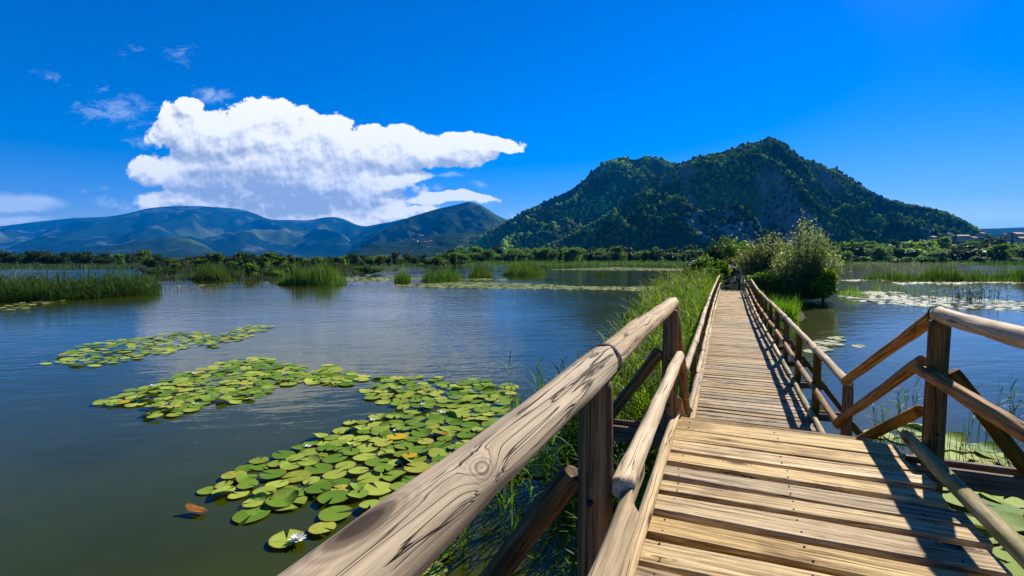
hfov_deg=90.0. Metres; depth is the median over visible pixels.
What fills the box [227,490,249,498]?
lily pad
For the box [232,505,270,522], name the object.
lily pad
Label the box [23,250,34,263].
tree
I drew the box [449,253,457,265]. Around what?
tree
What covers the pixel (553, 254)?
tree
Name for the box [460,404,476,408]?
lily pad
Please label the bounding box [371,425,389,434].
lily pad
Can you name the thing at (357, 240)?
mountain
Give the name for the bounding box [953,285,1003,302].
reed clump
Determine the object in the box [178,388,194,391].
lily pad
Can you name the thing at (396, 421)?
lily pad
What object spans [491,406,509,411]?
lily pad
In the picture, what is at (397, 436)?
lily pad
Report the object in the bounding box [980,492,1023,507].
lily pad
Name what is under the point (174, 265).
shrub
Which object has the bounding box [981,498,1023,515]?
lily pad
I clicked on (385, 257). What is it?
tree
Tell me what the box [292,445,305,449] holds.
lily pad
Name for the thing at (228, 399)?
lily pad
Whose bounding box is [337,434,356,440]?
lily pad
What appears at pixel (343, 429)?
lily pad
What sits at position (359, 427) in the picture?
lily pad
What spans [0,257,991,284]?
ground
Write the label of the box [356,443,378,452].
lily pad
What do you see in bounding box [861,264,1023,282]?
reed bed
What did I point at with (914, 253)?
tree
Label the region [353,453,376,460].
lily pad
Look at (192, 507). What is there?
lily pad
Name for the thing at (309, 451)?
lily pad
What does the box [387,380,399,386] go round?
lily pad
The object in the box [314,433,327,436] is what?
lily pad
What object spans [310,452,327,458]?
lily pad
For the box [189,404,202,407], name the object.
lily pad
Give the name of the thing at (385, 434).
lily pad
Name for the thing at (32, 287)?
reed bed
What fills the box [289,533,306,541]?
water lily
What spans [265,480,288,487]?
lily pad
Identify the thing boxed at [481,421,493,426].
lily pad
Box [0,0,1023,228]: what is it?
sky
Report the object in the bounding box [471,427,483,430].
lily pad
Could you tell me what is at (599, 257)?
tree
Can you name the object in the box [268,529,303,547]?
lily pad
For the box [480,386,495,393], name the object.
lily pad
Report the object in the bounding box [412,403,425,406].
lily pad
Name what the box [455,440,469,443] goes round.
lily pad
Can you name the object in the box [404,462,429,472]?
lily pad
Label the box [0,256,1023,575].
lake
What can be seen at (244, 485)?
lily pad
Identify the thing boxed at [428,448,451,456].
lily pad
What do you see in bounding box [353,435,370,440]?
lily pad
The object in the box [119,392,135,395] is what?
lily pad
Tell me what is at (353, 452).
lily pad
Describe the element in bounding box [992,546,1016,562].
lily pad
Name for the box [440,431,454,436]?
lily pad
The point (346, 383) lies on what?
lily pad
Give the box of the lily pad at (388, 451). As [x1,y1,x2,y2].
[377,449,394,455]
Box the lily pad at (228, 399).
[215,397,233,400]
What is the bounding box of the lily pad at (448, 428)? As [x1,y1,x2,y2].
[439,426,460,431]
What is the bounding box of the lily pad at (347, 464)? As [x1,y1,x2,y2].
[335,461,355,468]
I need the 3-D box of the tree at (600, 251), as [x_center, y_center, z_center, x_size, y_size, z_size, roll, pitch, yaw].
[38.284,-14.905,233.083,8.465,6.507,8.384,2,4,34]
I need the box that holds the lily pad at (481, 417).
[474,416,488,419]
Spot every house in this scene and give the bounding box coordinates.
[927,236,936,240]
[956,235,969,241]
[967,236,977,241]
[975,232,986,237]
[1006,232,1023,241]
[1015,237,1023,243]
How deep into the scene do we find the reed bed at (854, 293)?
35.81 m
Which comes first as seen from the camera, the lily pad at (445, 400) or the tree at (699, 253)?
the lily pad at (445, 400)
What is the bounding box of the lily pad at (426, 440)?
[417,438,433,443]
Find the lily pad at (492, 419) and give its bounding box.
[488,418,499,421]
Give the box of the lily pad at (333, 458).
[322,453,347,462]
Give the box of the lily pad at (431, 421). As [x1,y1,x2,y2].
[425,417,443,424]
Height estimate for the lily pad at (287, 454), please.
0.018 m
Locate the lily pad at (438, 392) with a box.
[430,390,443,393]
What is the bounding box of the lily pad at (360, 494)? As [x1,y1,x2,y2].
[347,489,368,497]
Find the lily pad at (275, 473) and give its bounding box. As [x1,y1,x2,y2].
[260,469,285,478]
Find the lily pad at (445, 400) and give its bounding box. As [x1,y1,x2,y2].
[437,398,451,402]
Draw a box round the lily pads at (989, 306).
[842,292,1023,310]
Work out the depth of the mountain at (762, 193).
775.06 m
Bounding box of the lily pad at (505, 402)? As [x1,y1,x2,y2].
[494,400,510,404]
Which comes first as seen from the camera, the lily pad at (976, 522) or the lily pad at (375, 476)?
the lily pad at (976, 522)
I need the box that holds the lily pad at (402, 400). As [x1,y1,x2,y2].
[392,397,408,402]
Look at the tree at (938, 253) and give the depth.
214.20 m
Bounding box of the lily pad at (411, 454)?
[401,452,416,457]
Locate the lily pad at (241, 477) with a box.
[236,473,257,482]
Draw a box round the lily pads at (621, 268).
[548,267,681,270]
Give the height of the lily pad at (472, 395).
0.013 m
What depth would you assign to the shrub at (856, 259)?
203.53 m
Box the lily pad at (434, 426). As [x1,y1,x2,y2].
[424,424,439,428]
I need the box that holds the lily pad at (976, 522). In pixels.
[967,515,985,529]
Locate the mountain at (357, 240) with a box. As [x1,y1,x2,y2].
[319,218,406,255]
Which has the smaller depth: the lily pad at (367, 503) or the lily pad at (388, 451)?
the lily pad at (367, 503)
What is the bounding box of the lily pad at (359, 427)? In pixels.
[351,424,370,429]
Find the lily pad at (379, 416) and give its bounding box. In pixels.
[368,412,387,419]
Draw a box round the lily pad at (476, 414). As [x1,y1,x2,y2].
[471,412,482,415]
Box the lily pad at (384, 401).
[375,399,390,403]
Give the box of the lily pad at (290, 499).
[265,490,298,506]
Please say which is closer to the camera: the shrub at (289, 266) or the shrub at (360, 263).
the shrub at (289, 266)
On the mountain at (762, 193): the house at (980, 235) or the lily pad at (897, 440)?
the house at (980, 235)
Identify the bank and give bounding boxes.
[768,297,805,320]
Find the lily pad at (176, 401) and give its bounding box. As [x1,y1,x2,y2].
[170,399,184,404]
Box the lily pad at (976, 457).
[964,454,998,463]
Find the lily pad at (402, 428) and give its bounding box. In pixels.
[396,426,409,429]
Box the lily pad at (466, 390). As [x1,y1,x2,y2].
[459,388,473,392]
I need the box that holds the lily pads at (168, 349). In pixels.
[39,325,271,366]
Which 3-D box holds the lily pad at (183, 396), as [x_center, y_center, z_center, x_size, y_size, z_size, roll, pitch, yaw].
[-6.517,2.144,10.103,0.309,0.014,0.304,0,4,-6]
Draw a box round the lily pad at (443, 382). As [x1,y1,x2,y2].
[435,381,449,384]
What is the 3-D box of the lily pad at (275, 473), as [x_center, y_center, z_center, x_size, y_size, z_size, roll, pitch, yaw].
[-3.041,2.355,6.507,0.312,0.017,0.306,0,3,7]
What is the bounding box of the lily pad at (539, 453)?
[534,452,549,461]
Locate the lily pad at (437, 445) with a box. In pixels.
[427,441,451,449]
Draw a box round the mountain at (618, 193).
[464,156,674,249]
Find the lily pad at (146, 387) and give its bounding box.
[137,385,157,388]
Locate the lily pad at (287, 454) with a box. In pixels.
[272,450,294,458]
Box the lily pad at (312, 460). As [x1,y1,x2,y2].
[298,455,319,465]
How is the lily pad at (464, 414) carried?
on the lake
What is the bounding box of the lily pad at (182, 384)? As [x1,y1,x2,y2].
[177,382,193,385]
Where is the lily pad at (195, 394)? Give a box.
[187,392,204,395]
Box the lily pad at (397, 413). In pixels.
[385,409,404,418]
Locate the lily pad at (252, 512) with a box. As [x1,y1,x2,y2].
[246,504,269,515]
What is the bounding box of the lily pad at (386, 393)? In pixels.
[380,392,393,395]
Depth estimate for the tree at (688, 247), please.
297.30 m
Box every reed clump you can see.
[452,523,488,556]
[487,472,530,514]
[526,448,567,491]
[797,283,818,302]
[867,400,915,434]
[883,370,923,429]
[928,289,961,301]
[947,412,984,461]
[949,284,985,300]
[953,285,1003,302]
[955,283,1009,301]
[961,384,1023,447]
[967,366,1022,449]
[978,380,1023,453]
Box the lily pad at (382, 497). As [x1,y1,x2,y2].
[379,494,389,500]
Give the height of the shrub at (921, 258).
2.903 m
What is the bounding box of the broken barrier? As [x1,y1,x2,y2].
[721,269,743,289]
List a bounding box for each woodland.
[434,155,680,256]
[537,136,1009,253]
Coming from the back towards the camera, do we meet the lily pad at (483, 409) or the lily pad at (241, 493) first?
the lily pad at (483, 409)
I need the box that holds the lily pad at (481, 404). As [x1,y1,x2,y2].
[475,403,490,406]
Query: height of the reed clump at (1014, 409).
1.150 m
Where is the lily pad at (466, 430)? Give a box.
[461,428,472,431]
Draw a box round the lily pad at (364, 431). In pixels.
[357,429,370,433]
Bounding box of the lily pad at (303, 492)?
[295,488,307,495]
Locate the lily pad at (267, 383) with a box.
[258,382,274,385]
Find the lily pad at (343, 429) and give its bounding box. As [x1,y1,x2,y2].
[332,427,350,433]
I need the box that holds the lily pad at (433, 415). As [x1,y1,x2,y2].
[426,414,439,418]
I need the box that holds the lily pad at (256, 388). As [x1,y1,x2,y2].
[246,386,261,391]
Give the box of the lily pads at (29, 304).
[1,299,64,309]
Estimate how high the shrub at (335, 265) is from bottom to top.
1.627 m
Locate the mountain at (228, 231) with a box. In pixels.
[0,206,388,255]
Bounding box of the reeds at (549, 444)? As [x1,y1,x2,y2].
[402,349,649,540]
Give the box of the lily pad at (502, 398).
[497,396,514,400]
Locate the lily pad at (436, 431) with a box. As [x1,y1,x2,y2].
[430,429,443,434]
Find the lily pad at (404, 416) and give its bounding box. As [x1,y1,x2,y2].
[400,415,414,417]
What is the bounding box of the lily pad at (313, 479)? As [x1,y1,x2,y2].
[303,476,319,484]
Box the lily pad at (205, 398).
[200,395,219,400]
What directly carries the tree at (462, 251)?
on the ground at (143, 267)
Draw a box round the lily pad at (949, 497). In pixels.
[942,492,963,506]
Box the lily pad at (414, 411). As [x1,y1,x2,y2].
[405,410,421,413]
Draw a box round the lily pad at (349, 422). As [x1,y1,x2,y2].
[343,420,356,424]
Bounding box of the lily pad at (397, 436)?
[386,433,406,439]
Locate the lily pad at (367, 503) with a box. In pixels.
[359,499,379,507]
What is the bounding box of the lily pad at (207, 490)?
[197,486,216,493]
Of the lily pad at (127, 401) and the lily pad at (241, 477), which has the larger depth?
the lily pad at (127, 401)
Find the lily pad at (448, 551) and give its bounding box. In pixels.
[435,540,455,560]
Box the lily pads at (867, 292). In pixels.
[848,291,905,293]
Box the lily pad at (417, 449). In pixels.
[407,446,430,452]
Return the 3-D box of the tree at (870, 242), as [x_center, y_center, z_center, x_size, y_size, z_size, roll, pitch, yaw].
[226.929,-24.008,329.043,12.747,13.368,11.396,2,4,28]
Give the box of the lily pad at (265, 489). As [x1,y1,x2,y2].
[252,486,276,493]
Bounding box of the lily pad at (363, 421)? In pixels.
[356,420,368,423]
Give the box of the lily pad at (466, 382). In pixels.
[456,380,472,384]
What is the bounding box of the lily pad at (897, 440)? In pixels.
[887,435,920,443]
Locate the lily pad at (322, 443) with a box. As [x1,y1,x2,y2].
[316,440,331,444]
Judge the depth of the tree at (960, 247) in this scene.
241.18 m
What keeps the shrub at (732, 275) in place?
on the lake
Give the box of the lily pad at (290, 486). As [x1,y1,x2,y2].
[273,485,297,492]
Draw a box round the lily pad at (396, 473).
[381,470,407,480]
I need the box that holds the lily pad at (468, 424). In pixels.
[461,422,479,427]
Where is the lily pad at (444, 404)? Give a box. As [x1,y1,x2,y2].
[436,401,449,406]
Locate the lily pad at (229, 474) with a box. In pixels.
[221,470,246,478]
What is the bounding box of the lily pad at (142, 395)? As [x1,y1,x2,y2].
[137,393,157,397]
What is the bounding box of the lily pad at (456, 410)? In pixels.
[451,408,470,412]
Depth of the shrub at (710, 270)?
40.60 m
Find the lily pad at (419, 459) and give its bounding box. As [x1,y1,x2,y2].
[402,454,426,462]
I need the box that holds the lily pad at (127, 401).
[115,400,131,403]
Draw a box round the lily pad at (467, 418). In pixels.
[463,417,474,420]
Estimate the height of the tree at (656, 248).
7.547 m
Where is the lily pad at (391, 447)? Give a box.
[380,445,395,450]
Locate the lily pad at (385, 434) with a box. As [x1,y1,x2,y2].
[381,430,394,437]
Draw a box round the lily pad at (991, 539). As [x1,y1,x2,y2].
[986,531,1023,547]
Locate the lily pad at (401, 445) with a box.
[394,441,413,448]
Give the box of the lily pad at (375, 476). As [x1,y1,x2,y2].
[357,472,384,482]
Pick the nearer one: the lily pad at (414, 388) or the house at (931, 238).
the lily pad at (414, 388)
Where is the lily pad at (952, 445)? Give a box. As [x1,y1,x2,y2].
[945,441,973,451]
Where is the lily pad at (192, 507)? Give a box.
[185,503,206,511]
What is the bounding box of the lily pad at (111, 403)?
[105,401,120,404]
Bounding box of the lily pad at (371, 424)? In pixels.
[367,421,381,426]
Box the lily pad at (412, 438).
[406,436,421,440]
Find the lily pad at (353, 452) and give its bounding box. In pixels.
[343,448,359,454]
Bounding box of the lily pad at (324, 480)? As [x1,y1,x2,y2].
[313,478,335,483]
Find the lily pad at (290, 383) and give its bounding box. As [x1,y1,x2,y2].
[280,382,296,385]
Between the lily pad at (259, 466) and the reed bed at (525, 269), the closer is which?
the lily pad at (259, 466)
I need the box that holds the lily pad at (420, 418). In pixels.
[413,416,425,420]
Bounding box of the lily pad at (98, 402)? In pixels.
[92,400,109,404]
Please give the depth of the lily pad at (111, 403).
9.61 m
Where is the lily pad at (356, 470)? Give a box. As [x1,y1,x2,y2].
[348,467,368,473]
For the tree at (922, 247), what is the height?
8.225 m
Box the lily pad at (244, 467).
[235,464,254,470]
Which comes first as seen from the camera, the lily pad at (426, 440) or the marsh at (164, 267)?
the lily pad at (426, 440)
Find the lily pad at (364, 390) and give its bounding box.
[359,389,373,392]
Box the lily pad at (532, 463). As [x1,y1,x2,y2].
[527,457,542,466]
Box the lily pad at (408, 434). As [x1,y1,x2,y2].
[394,432,412,438]
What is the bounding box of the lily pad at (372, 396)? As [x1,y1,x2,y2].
[364,394,380,398]
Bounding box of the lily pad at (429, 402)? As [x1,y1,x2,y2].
[422,400,438,403]
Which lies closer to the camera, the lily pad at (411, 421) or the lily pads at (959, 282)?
the lily pad at (411, 421)
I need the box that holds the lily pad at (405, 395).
[395,393,413,397]
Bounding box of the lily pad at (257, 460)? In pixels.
[249,457,268,463]
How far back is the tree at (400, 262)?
145.32 m
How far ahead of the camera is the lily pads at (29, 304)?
29.23 m
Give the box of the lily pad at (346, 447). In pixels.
[334,444,353,451]
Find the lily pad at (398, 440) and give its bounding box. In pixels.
[390,439,403,442]
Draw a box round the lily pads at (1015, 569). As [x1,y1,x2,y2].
[110,356,1023,575]
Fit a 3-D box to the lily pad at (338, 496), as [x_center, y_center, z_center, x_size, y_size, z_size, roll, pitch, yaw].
[-2.045,2.388,5.862,0.342,0.010,0.342,-3,5,-39]
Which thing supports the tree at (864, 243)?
on the ground at (143, 267)
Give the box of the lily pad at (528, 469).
[517,466,529,475]
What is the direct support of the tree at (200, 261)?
on the ground at (143, 267)
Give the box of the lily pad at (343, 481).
[331,478,349,485]
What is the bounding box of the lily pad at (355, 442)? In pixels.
[346,441,360,445]
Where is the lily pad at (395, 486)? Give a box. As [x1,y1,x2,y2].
[390,482,405,489]
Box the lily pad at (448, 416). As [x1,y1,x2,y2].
[438,411,456,421]
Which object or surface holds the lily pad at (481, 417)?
on the lake
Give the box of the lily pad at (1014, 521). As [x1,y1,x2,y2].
[995,511,1023,530]
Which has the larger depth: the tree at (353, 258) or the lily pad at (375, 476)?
the tree at (353, 258)
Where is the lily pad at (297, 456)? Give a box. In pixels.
[285,453,305,460]
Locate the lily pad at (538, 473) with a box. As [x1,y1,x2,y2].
[530,465,551,476]
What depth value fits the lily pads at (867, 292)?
39.06 m
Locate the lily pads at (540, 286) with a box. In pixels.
[396,282,653,290]
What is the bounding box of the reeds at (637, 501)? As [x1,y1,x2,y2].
[509,412,662,575]
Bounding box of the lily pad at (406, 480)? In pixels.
[402,477,414,482]
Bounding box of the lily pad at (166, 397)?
[154,396,172,399]
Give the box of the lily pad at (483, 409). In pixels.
[474,406,490,411]
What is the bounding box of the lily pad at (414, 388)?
[406,386,420,389]
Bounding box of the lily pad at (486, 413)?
[482,412,494,415]
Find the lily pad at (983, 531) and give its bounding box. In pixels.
[976,527,995,543]
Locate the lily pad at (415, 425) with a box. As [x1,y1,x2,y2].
[407,423,427,428]
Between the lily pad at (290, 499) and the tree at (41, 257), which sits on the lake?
the lily pad at (290, 499)
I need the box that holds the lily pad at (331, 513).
[318,505,351,520]
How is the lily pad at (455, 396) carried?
on the lake
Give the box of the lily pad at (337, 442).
[327,439,346,445]
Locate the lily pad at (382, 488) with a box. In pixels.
[363,481,392,494]
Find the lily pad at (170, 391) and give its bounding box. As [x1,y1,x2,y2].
[162,389,178,392]
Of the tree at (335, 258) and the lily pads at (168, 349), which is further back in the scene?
the tree at (335, 258)
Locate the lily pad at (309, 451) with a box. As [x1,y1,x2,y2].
[298,448,318,455]
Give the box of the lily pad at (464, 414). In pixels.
[456,412,470,417]
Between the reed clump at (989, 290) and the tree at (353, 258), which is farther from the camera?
the tree at (353, 258)
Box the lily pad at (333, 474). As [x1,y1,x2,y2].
[322,469,346,478]
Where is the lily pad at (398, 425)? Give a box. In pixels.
[391,423,404,427]
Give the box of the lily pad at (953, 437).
[945,432,967,443]
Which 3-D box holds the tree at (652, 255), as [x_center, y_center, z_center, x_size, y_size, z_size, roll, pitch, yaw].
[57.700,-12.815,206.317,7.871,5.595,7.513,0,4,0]
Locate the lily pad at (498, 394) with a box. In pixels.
[490,391,504,397]
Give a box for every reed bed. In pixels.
[0,266,163,302]
[163,285,216,291]
[194,261,231,280]
[276,276,298,285]
[278,249,346,285]
[393,269,410,282]
[420,265,464,281]
[468,265,493,278]
[501,260,546,275]
[595,270,608,276]
[838,284,869,296]
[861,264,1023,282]
[866,279,947,294]
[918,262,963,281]
[1014,263,1023,282]
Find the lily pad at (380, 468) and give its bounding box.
[374,464,393,471]
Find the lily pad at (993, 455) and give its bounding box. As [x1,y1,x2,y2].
[975,450,1008,460]
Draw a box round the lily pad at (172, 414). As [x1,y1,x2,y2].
[166,412,182,416]
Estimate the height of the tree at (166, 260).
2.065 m
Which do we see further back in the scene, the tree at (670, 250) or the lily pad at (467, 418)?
the tree at (670, 250)
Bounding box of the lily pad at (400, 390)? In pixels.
[394,389,407,392]
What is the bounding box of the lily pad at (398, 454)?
[393,450,408,456]
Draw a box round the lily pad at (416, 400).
[409,398,421,401]
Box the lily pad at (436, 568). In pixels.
[421,561,448,575]
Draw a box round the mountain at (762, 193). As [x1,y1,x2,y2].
[550,140,991,252]
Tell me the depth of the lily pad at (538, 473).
6.61 m
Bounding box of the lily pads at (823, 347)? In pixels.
[803,336,844,352]
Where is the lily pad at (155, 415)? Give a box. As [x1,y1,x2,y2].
[147,413,162,417]
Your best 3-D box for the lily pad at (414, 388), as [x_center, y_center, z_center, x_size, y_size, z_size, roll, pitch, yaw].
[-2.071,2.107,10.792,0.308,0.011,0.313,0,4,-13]
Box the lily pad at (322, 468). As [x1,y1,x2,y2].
[304,463,331,473]
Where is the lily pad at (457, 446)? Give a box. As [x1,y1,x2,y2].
[447,444,463,449]
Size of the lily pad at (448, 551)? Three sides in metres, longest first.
0.438 x 0.405 x 0.015 m
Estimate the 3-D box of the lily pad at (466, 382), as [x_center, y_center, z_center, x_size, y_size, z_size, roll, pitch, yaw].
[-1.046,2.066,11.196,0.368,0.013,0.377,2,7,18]
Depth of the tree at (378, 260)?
141.03 m
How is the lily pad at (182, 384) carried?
on the lake
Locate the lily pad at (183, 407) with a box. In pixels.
[174,406,188,409]
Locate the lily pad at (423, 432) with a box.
[411,428,431,436]
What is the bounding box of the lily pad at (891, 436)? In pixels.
[863,429,896,438]
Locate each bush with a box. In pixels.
[733,230,793,285]
[767,208,851,301]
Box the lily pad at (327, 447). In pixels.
[316,444,336,450]
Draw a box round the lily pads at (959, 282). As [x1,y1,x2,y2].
[893,281,1020,283]
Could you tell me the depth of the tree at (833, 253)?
244.94 m
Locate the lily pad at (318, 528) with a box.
[308,521,335,533]
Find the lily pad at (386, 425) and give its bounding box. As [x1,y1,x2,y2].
[378,422,391,428]
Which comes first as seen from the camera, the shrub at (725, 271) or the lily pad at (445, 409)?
the lily pad at (445, 409)
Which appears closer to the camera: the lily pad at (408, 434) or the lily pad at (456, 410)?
the lily pad at (408, 434)
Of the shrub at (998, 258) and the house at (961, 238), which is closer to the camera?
the shrub at (998, 258)
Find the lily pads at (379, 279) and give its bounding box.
[343,277,506,280]
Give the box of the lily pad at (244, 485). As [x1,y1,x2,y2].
[237,480,258,488]
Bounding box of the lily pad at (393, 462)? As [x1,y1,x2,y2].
[386,459,401,465]
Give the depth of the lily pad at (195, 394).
10.36 m
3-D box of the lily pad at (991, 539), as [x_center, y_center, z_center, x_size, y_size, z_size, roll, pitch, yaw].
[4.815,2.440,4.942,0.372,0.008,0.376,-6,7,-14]
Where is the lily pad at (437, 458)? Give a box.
[431,456,445,461]
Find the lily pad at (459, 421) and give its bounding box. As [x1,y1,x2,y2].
[447,418,462,424]
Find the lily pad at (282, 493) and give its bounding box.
[269,488,307,510]
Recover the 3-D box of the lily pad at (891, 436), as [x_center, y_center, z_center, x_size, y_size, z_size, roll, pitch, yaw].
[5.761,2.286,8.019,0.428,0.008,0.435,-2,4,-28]
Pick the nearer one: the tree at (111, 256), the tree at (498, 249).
the tree at (111, 256)
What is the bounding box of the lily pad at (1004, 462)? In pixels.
[996,459,1013,466]
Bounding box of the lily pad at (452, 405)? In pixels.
[446,403,460,407]
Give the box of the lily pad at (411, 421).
[405,419,419,423]
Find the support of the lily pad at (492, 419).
on the lake
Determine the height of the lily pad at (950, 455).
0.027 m
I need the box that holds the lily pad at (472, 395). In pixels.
[463,394,477,397]
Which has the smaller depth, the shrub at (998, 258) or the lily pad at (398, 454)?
the lily pad at (398, 454)
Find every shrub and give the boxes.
[143,270,158,275]
[160,270,179,274]
[169,263,180,267]
[225,261,239,265]
[227,265,241,270]
[242,263,259,275]
[268,270,281,276]
[283,263,294,269]
[297,262,312,267]
[324,263,337,270]
[356,261,364,266]
[361,267,379,273]
[363,266,371,274]
[370,267,383,272]
[682,261,690,279]
[685,254,713,274]
[688,272,710,282]
[700,267,724,280]
[701,239,728,265]
[706,259,731,278]
[717,234,741,259]
[721,266,735,285]
[723,258,736,284]
[730,266,743,286]
[731,255,740,280]
[736,240,753,255]
[747,270,798,297]
[807,267,840,303]
[852,256,862,261]
[884,256,892,261]
[889,258,904,262]
[902,257,915,262]
[914,256,928,261]
[936,256,950,261]
[973,257,989,261]
[990,256,1005,260]
[1002,258,1021,261]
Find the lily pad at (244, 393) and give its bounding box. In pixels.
[233,392,250,395]
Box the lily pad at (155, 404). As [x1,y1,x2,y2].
[145,403,161,406]
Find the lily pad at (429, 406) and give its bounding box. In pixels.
[422,405,433,407]
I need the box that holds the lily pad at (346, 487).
[330,484,350,490]
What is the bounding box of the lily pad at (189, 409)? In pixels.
[183,407,199,411]
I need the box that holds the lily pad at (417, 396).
[411,395,425,397]
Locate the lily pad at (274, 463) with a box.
[267,459,285,466]
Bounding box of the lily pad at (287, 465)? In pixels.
[279,461,300,469]
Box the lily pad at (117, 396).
[109,395,126,398]
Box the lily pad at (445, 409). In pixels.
[437,408,451,412]
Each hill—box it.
[79,237,228,256]
[328,202,505,256]
[352,232,483,256]
[981,227,1023,243]
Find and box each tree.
[0,250,22,264]
[17,254,33,263]
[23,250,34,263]
[31,250,49,263]
[35,252,54,264]
[45,252,69,264]
[66,251,93,263]
[78,256,95,263]
[91,252,110,262]
[91,259,115,263]
[105,254,116,262]
[114,253,125,264]
[124,250,144,261]
[124,254,136,263]
[137,250,152,262]
[138,258,153,264]
[142,255,162,267]
[161,259,175,265]
[170,260,190,267]
[183,256,197,262]
[188,258,211,265]
[190,253,213,259]
[208,252,224,265]
[222,255,232,264]
[231,251,263,267]
[257,256,270,267]
[260,252,278,266]
[273,256,287,266]
[285,256,296,263]
[295,257,302,264]
[300,259,316,264]
[311,259,333,264]
[325,256,340,262]
[337,256,346,264]
[343,255,350,264]
[346,253,358,265]
[359,254,370,262]
[363,256,376,264]
[374,256,383,264]
[376,255,387,263]
[385,256,392,265]
[391,251,399,264]
[397,259,407,265]
[402,253,417,262]
[407,257,420,263]
[417,258,431,264]
[427,255,447,266]
[436,253,450,265]
[446,248,463,253]
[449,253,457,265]
[455,250,473,253]
[456,260,467,264]
[457,253,470,261]
[466,252,475,261]
[467,246,485,253]
[472,253,491,261]
[479,249,495,260]
[491,245,504,253]
[493,254,501,261]
[501,255,516,261]
[504,248,529,260]
[509,253,517,261]
[516,247,530,260]
[523,254,537,260]
[531,247,540,260]
[537,248,551,260]
[546,249,559,262]
[555,247,564,261]
[562,251,570,261]
[565,246,585,261]
[583,251,595,260]
[585,247,595,253]
[589,248,605,261]
[593,254,609,261]
[596,247,609,256]
[607,246,625,260]
[619,252,627,260]
[623,246,637,254]
[626,252,634,260]
[631,251,648,260]
[639,251,648,261]
[646,249,664,260]
[652,246,664,260]
[662,252,677,261]
[664,247,680,253]
[677,253,686,261]
[681,244,698,253]
[684,249,697,261]
[689,253,698,262]
[691,250,704,259]
[825,240,848,245]
[825,247,840,260]
[837,244,867,256]
[838,251,853,261]
[854,242,874,246]
[859,240,876,245]
[862,244,881,260]
[864,246,890,261]
[868,247,892,261]
[882,245,893,256]
[883,239,901,247]
[891,247,907,258]
[893,248,927,260]
[899,239,939,248]
[911,245,932,252]
[919,249,949,258]
[928,246,941,250]
[933,236,952,246]
[936,241,949,248]
[945,248,991,261]
[947,243,975,248]
[951,245,965,249]
[959,239,980,248]
[963,243,996,248]
[979,237,1009,246]
[983,243,1011,260]
[1006,246,1023,261]
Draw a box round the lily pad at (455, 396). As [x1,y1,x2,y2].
[448,394,462,398]
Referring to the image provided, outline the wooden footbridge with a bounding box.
[277,275,1023,575]
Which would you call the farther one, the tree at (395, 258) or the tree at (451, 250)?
the tree at (451, 250)
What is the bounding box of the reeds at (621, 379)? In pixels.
[530,262,721,489]
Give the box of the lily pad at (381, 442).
[374,438,392,446]
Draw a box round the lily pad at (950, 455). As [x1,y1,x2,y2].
[944,450,968,461]
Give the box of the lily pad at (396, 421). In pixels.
[387,420,402,423]
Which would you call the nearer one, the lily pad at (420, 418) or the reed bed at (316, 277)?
the lily pad at (420, 418)
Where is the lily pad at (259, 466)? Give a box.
[254,464,268,469]
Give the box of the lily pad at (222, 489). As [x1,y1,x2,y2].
[211,486,235,493]
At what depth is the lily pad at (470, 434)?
7.99 m
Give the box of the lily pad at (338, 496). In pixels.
[317,490,348,503]
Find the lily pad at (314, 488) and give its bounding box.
[306,482,331,492]
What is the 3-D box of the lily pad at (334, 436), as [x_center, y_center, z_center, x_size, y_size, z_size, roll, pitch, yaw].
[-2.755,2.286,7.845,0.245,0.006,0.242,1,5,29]
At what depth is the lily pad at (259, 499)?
5.80 m
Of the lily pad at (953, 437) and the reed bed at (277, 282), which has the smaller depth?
the lily pad at (953, 437)
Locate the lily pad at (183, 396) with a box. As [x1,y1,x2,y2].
[172,395,190,398]
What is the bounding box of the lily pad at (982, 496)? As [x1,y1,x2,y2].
[974,491,990,498]
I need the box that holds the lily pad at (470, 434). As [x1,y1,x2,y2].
[457,431,475,437]
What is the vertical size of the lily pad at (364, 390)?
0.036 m
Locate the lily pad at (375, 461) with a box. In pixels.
[365,457,389,465]
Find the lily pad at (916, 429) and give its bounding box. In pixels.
[897,424,921,435]
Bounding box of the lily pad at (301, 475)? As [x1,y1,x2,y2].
[282,470,311,482]
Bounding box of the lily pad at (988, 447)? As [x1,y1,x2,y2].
[966,441,999,452]
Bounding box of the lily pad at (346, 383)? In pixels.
[339,381,354,385]
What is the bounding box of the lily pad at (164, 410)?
[156,409,173,412]
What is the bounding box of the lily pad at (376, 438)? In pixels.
[368,437,381,441]
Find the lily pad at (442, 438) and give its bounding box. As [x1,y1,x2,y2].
[437,436,451,440]
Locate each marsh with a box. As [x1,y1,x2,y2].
[0,262,137,268]
[151,261,389,281]
[399,259,688,265]
[838,259,1021,263]
[977,259,1023,264]
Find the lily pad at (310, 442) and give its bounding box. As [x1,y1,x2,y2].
[302,440,318,444]
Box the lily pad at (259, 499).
[242,492,267,506]
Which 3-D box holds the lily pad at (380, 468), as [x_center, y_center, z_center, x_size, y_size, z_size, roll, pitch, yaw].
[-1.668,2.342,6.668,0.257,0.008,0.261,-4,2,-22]
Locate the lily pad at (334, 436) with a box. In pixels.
[324,434,339,439]
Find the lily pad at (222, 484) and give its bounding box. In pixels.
[214,480,232,488]
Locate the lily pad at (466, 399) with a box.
[460,397,472,400]
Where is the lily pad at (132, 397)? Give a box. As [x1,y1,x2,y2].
[125,394,141,398]
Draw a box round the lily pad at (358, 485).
[350,482,365,489]
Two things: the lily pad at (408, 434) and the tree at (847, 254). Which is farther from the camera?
the tree at (847, 254)
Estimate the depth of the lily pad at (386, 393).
10.38 m
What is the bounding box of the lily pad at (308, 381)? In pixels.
[304,378,320,384]

